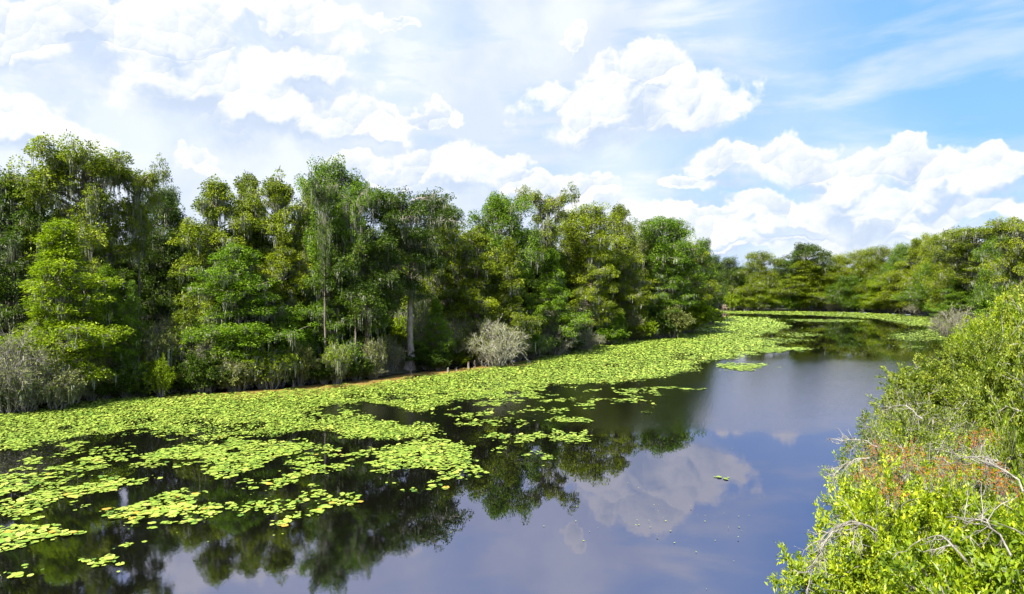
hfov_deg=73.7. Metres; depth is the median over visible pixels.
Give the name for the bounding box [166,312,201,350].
shrub
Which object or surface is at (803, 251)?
cypress tree
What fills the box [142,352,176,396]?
shrub
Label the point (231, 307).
cypress tree
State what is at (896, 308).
shrub
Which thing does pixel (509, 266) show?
cypress tree
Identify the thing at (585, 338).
shrub
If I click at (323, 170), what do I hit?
cypress tree
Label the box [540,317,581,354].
shrub
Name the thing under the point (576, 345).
shrub
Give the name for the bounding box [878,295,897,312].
shrub
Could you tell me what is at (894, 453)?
dead tuft
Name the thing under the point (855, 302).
shrub
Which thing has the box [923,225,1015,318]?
cypress tree
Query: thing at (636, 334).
shrub
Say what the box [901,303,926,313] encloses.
shrub
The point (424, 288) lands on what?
cypress tree
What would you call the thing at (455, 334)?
shrub
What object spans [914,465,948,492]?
dead tuft
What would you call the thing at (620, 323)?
shrub
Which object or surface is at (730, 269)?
cypress tree
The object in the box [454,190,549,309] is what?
cypress tree
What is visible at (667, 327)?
shrub
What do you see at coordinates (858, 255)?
cypress tree
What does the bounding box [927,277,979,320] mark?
cypress tree
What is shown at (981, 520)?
dead branch
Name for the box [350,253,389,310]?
cypress tree
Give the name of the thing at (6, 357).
shrub
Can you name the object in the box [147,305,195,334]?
shrub
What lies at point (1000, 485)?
dead tuft
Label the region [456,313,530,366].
shrub
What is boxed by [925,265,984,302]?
cypress tree
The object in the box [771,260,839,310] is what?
cypress tree
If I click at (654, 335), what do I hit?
shrub
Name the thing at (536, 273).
cypress tree
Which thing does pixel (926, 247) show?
cypress tree
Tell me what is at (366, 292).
cypress tree
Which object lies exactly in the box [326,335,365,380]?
shrub
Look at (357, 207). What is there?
cypress tree
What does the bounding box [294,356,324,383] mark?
shrub
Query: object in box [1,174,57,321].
cypress tree
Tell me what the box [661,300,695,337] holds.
shrub
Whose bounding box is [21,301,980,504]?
ground
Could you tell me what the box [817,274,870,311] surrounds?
cypress tree
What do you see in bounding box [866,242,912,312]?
cypress tree
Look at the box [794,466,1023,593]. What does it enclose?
shrub
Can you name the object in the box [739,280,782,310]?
tree
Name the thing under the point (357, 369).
shrub
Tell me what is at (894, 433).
shrub
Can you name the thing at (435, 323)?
cypress tree
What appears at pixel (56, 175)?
cypress tree
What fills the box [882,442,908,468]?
dead tuft
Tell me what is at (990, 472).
dead tuft
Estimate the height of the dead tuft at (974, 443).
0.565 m
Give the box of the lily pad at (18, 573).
[11,572,23,575]
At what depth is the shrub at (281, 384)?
55.29 m
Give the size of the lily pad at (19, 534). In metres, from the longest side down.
0.317 x 0.272 x 0.016 m
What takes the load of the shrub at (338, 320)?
on the ground
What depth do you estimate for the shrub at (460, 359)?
69.22 m
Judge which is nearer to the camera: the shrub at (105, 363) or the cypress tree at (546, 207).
the shrub at (105, 363)
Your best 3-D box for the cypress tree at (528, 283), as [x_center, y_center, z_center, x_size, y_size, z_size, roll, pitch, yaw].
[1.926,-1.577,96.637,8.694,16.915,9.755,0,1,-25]
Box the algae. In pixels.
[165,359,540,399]
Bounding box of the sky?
[0,0,1023,271]
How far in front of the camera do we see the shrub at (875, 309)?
223.13 m
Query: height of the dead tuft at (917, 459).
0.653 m
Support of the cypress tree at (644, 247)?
on the ground
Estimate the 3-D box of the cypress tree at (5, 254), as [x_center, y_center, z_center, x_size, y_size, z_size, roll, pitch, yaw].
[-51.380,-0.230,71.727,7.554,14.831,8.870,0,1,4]
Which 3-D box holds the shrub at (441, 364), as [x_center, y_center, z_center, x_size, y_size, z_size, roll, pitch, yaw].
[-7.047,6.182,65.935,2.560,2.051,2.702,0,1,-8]
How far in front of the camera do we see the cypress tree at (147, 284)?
78.56 m
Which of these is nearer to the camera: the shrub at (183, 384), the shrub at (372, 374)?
the shrub at (183, 384)
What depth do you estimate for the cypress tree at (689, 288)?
127.09 m
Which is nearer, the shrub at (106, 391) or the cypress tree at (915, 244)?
the shrub at (106, 391)
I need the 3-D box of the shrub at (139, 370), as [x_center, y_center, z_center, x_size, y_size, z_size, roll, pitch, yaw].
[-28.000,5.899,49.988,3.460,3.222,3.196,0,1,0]
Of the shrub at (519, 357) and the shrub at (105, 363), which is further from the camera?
the shrub at (519, 357)
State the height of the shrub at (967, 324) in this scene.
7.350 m
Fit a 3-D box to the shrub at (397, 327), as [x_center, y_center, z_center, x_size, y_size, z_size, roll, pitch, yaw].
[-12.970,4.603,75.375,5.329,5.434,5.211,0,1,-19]
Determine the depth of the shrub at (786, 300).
234.91 m
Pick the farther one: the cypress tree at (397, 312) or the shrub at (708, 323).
the shrub at (708, 323)
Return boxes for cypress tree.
[0,129,158,340]
[0,169,85,358]
[0,217,136,394]
[0,234,17,315]
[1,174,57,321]
[67,243,165,328]
[75,265,129,366]
[109,152,172,325]
[109,280,147,379]
[113,241,161,321]
[119,181,209,318]
[125,260,188,321]
[126,246,172,318]
[159,223,230,326]
[165,173,262,331]
[176,241,319,388]
[205,172,297,321]
[232,167,312,331]
[248,242,323,380]
[287,180,315,319]
[291,152,382,343]
[291,250,354,357]
[305,224,410,376]
[307,167,341,379]
[330,293,394,328]
[334,180,378,379]
[347,185,474,369]
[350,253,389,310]
[371,267,414,320]
[391,202,479,326]
[393,227,413,306]
[400,244,457,308]
[401,255,472,311]
[406,298,457,354]
[443,224,509,360]
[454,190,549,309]
[457,230,523,293]
[487,235,546,360]
[513,181,580,299]
[513,227,562,314]
[513,248,594,349]
[514,242,579,310]
[544,200,623,329]
[562,232,586,317]
[563,242,624,344]
[594,201,647,305]
[597,235,657,339]
[628,215,719,295]
[632,219,685,311]
[637,264,699,320]
[647,262,697,299]
[661,240,700,301]
[684,239,720,304]
[692,271,727,308]
[693,238,727,303]
[710,254,728,303]
[712,266,734,308]
[714,256,747,309]
[727,249,787,310]
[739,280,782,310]
[769,259,792,280]
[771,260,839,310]
[773,242,839,309]
[806,253,861,310]
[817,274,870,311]
[838,248,875,310]
[845,244,904,311]
[848,280,887,311]
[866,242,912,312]
[868,269,917,312]
[888,262,944,316]
[890,237,924,312]
[898,231,944,313]
[917,227,974,314]
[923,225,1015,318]
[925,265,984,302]
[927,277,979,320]
[965,236,1019,319]
[978,216,1023,305]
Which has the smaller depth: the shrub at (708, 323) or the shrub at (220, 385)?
the shrub at (220, 385)
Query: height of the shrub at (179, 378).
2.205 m
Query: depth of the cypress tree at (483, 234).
90.50 m
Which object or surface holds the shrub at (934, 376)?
on the ground
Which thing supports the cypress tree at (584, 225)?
on the ground
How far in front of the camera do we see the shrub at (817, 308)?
234.90 m
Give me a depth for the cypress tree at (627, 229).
107.12 m
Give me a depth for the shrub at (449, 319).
74.41 m
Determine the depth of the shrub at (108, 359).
50.08 m
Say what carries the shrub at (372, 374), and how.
on the ground
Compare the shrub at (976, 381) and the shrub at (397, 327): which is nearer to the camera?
the shrub at (976, 381)
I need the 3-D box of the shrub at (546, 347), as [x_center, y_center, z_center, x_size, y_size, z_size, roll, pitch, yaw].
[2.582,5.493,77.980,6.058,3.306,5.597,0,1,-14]
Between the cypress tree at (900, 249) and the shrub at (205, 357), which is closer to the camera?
the shrub at (205, 357)
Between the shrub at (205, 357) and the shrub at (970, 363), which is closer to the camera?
the shrub at (970, 363)
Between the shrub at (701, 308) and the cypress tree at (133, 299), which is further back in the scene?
the shrub at (701, 308)
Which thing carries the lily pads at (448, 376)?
on the water
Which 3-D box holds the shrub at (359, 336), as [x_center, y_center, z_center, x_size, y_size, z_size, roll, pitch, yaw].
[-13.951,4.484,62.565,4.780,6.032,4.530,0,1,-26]
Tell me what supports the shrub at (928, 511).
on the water
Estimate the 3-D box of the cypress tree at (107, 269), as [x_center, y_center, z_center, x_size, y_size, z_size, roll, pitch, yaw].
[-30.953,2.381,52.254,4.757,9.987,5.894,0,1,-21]
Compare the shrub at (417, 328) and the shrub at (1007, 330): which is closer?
the shrub at (1007, 330)
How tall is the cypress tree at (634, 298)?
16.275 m
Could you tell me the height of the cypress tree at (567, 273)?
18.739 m
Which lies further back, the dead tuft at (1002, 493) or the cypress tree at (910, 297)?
the cypress tree at (910, 297)
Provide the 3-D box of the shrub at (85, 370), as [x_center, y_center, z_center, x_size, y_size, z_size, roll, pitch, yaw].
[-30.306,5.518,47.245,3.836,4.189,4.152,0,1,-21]
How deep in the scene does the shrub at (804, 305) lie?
234.96 m
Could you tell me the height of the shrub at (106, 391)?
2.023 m
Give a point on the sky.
(840, 126)
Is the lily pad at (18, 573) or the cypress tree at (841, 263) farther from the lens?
the cypress tree at (841, 263)
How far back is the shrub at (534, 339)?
77.17 m
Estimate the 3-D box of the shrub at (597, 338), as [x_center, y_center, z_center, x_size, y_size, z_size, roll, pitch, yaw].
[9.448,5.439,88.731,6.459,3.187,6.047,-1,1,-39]
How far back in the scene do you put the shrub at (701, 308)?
120.23 m
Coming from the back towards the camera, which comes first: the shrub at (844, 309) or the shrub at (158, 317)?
the shrub at (844, 309)
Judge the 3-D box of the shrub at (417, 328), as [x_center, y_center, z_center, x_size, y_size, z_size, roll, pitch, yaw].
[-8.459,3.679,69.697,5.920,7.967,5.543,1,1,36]
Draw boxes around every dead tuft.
[850,468,875,488]
[860,459,879,478]
[863,440,880,464]
[871,465,901,496]
[878,486,910,510]
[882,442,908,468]
[887,451,916,480]
[903,437,926,469]
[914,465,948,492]
[930,452,959,479]
[942,457,968,488]
[956,431,985,455]
[956,463,999,497]
[975,425,1001,452]
[980,460,1008,487]
[990,476,1019,505]
[1000,478,1022,514]
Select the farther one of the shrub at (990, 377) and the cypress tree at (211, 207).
the cypress tree at (211, 207)
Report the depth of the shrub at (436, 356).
66.54 m
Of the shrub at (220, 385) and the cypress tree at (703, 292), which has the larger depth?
the cypress tree at (703, 292)
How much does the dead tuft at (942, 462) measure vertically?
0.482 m
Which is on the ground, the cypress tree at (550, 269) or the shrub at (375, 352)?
the cypress tree at (550, 269)
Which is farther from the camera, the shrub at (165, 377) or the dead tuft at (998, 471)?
the shrub at (165, 377)
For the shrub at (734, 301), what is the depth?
236.39 m
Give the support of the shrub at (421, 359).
on the ground
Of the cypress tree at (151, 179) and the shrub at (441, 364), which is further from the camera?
the shrub at (441, 364)
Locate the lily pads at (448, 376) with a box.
[0,310,949,588]
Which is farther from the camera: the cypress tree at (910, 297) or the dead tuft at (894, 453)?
the cypress tree at (910, 297)
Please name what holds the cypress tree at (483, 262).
on the ground
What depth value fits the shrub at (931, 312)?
195.02 m
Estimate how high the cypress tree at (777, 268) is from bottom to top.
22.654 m
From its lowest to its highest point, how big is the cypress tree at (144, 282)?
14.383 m
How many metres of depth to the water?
27.38 m
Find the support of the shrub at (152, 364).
on the ground
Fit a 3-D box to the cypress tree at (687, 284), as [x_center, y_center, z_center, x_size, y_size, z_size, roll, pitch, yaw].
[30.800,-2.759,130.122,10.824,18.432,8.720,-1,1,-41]
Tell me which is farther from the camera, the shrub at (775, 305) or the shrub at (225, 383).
the shrub at (775, 305)
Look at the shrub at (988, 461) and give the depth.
11.45 m
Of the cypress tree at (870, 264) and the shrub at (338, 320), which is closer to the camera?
the shrub at (338, 320)
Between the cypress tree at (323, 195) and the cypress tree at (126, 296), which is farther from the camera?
the cypress tree at (126, 296)
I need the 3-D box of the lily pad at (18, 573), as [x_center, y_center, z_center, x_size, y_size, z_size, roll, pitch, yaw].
[-13.750,7.699,18.972,0.316,0.018,0.257,-4,7,-27]
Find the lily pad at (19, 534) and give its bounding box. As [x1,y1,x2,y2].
[15,531,25,535]
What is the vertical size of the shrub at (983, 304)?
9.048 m
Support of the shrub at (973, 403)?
on the ground
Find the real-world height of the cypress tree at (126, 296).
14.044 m
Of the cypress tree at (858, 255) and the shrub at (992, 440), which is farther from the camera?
the cypress tree at (858, 255)
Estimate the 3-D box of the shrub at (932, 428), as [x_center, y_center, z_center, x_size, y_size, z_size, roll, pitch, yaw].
[15.659,5.498,25.917,5.243,4.842,6.116,1,1,34]
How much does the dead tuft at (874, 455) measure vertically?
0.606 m
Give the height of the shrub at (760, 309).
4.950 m
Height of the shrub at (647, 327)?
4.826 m
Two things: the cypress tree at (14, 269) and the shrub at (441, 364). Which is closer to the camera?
the cypress tree at (14, 269)
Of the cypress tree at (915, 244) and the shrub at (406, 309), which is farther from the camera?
the cypress tree at (915, 244)
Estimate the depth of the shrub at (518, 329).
70.86 m
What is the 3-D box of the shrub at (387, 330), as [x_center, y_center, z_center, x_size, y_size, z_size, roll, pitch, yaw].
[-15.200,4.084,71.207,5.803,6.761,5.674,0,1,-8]
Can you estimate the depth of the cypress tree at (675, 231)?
113.37 m
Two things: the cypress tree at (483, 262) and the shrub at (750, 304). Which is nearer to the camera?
the cypress tree at (483, 262)
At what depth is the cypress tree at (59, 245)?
47.06 m
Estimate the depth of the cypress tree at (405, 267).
89.94 m
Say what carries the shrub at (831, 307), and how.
on the ground
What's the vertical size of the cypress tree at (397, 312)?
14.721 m
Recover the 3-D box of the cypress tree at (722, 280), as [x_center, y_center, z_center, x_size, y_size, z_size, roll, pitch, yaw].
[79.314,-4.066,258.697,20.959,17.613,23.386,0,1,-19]
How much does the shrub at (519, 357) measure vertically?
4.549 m
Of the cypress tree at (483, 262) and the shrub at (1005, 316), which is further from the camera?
the cypress tree at (483, 262)
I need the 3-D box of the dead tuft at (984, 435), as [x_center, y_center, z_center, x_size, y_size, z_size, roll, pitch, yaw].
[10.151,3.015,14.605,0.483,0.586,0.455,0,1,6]
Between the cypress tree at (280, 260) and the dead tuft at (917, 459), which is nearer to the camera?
the dead tuft at (917, 459)
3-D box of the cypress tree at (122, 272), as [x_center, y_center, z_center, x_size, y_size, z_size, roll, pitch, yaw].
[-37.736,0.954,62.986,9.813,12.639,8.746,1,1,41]
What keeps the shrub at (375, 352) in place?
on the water
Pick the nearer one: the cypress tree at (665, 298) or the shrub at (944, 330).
the shrub at (944, 330)
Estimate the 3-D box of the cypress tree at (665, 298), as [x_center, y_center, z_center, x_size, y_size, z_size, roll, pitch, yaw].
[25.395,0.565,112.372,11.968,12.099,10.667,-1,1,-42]
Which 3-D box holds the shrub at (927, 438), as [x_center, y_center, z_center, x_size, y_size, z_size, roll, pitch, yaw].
[12.443,5.267,21.163,4.700,5.431,5.483,0,1,28]
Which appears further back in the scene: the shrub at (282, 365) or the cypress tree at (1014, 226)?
the cypress tree at (1014, 226)
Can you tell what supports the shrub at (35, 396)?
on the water
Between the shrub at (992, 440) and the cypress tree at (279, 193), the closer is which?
the shrub at (992, 440)
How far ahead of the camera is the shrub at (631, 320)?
103.44 m
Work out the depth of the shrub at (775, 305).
235.82 m
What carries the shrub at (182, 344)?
on the ground
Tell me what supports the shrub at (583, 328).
on the ground
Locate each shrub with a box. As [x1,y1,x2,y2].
[0,320,63,413]
[0,348,59,412]
[0,393,17,409]
[19,360,87,409]
[21,333,82,364]
[30,350,69,403]
[42,350,103,403]
[79,339,129,395]
[81,354,114,400]
[88,381,120,399]
[103,365,144,397]
[107,357,152,396]
[116,380,179,395]
[117,317,185,370]
[134,352,179,392]
[136,292,173,328]
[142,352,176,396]
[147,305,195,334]
[148,369,190,393]
[153,321,222,385]
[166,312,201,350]
[173,371,216,392]
[177,324,232,390]
[177,350,231,393]
[200,379,250,388]
[212,351,260,390]
[215,366,256,391]
[227,341,271,388]
[241,344,305,389]
[249,355,276,388]
[265,344,299,387]
[273,326,319,381]
[282,341,321,385]
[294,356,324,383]
[309,360,341,383]
[310,318,335,359]
[318,339,354,383]
[319,309,351,350]
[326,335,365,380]
[341,321,388,361]
[346,350,374,380]
[347,308,393,339]
[359,332,388,378]
[362,364,388,378]
[383,333,405,372]
[385,315,413,357]
[391,289,442,351]
[395,299,453,365]
[401,343,451,369]
[415,308,453,336]
[419,350,451,369]
[428,350,451,370]
[438,311,476,363]
[449,326,492,365]
[449,349,476,365]
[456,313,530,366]
[470,315,522,363]
[512,333,534,360]
[521,329,544,357]
[521,334,557,357]
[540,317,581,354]
[542,321,579,352]
[559,314,590,346]
[561,338,585,352]
[575,327,606,349]
[575,330,593,344]
[586,320,630,344]
[594,321,616,343]
[605,308,627,342]
[619,308,651,339]
[623,328,646,339]
[627,310,658,339]
[646,307,676,337]
[646,327,661,338]
[660,325,678,337]
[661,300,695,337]
[676,298,728,332]
[681,307,704,333]
[707,301,719,324]
[722,290,745,310]
[739,293,755,310]
[751,301,770,310]
[765,445,1019,593]
[768,295,783,310]
[782,296,801,310]
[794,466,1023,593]
[795,292,815,310]
[811,298,825,310]
[812,416,1003,551]
[821,300,839,311]
[832,387,981,541]
[835,299,850,311]
[850,292,871,311]
[850,381,994,469]
[861,294,882,311]
[863,350,992,442]
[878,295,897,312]
[889,300,914,313]
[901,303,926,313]
[921,296,937,315]
[922,318,1015,404]
[926,302,987,341]
[930,438,1023,559]
[940,345,1019,402]
[942,292,1022,366]
[944,303,1006,344]
[944,415,1023,537]
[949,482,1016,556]
[960,359,1023,438]
[963,283,1023,431]
[968,381,1023,462]
[969,285,1017,316]
[974,339,1022,388]
[975,289,1023,507]
[984,266,1023,333]
[991,304,1023,343]
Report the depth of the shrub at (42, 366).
46.78 m
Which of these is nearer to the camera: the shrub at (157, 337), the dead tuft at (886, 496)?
the dead tuft at (886, 496)
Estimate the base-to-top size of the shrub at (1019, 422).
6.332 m
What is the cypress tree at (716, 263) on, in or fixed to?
on the ground
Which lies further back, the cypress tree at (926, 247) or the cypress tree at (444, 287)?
the cypress tree at (926, 247)
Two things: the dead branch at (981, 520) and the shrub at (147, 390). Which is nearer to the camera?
the dead branch at (981, 520)
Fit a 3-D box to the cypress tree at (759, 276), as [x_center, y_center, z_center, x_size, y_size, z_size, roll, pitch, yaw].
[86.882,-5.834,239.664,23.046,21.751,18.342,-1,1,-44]
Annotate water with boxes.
[0,311,950,593]
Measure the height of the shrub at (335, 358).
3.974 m
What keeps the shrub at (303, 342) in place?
on the ground
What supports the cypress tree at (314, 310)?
on the ground
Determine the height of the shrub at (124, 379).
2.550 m
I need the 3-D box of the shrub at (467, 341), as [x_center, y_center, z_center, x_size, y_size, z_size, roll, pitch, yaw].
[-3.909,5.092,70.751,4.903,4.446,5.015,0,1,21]
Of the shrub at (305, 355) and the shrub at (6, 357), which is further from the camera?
the shrub at (305, 355)
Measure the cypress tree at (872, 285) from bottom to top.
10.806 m
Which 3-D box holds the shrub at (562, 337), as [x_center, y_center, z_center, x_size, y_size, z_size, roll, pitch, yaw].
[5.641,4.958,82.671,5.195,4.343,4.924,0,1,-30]
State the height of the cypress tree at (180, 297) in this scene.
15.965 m
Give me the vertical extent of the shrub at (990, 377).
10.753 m
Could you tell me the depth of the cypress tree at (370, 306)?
73.55 m
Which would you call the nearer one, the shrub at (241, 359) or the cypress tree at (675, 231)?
the shrub at (241, 359)
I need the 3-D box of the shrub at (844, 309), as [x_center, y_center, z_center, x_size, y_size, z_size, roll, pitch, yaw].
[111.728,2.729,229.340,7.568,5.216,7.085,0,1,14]
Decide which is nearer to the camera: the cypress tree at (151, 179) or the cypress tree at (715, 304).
the cypress tree at (151, 179)
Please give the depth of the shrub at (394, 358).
63.43 m
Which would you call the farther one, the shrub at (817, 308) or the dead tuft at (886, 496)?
the shrub at (817, 308)
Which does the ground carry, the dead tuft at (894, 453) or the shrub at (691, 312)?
the shrub at (691, 312)
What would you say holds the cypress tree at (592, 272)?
on the ground
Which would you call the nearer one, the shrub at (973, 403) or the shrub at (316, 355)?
the shrub at (973, 403)
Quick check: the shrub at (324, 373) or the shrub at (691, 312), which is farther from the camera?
the shrub at (691, 312)
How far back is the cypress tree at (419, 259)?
65.33 m
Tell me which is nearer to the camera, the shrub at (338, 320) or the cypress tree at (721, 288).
the shrub at (338, 320)
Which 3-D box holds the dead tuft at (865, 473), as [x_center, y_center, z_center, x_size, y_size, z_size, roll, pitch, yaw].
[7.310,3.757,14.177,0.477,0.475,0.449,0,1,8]
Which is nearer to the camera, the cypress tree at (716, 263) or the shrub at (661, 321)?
the shrub at (661, 321)
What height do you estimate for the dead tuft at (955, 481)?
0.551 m
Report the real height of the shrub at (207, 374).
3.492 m
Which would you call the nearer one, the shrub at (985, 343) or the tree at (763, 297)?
the shrub at (985, 343)
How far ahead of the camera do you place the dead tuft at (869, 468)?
14.60 m
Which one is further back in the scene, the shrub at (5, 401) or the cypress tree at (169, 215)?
the cypress tree at (169, 215)
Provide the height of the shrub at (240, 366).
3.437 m
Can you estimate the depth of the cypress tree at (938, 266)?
172.88 m
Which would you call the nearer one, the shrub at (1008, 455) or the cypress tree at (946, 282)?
the shrub at (1008, 455)
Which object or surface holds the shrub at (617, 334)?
on the ground
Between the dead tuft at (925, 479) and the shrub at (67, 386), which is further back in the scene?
the shrub at (67, 386)
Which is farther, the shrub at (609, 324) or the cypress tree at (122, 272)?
the shrub at (609, 324)
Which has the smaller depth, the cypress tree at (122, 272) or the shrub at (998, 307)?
the shrub at (998, 307)
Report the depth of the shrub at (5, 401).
43.21 m
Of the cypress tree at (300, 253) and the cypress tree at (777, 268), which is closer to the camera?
the cypress tree at (300, 253)
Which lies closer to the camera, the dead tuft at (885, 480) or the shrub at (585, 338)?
the dead tuft at (885, 480)
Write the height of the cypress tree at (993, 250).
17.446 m
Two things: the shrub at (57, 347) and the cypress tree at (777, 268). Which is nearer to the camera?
the shrub at (57, 347)
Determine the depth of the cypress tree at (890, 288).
213.18 m
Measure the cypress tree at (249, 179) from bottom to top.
18.960 m

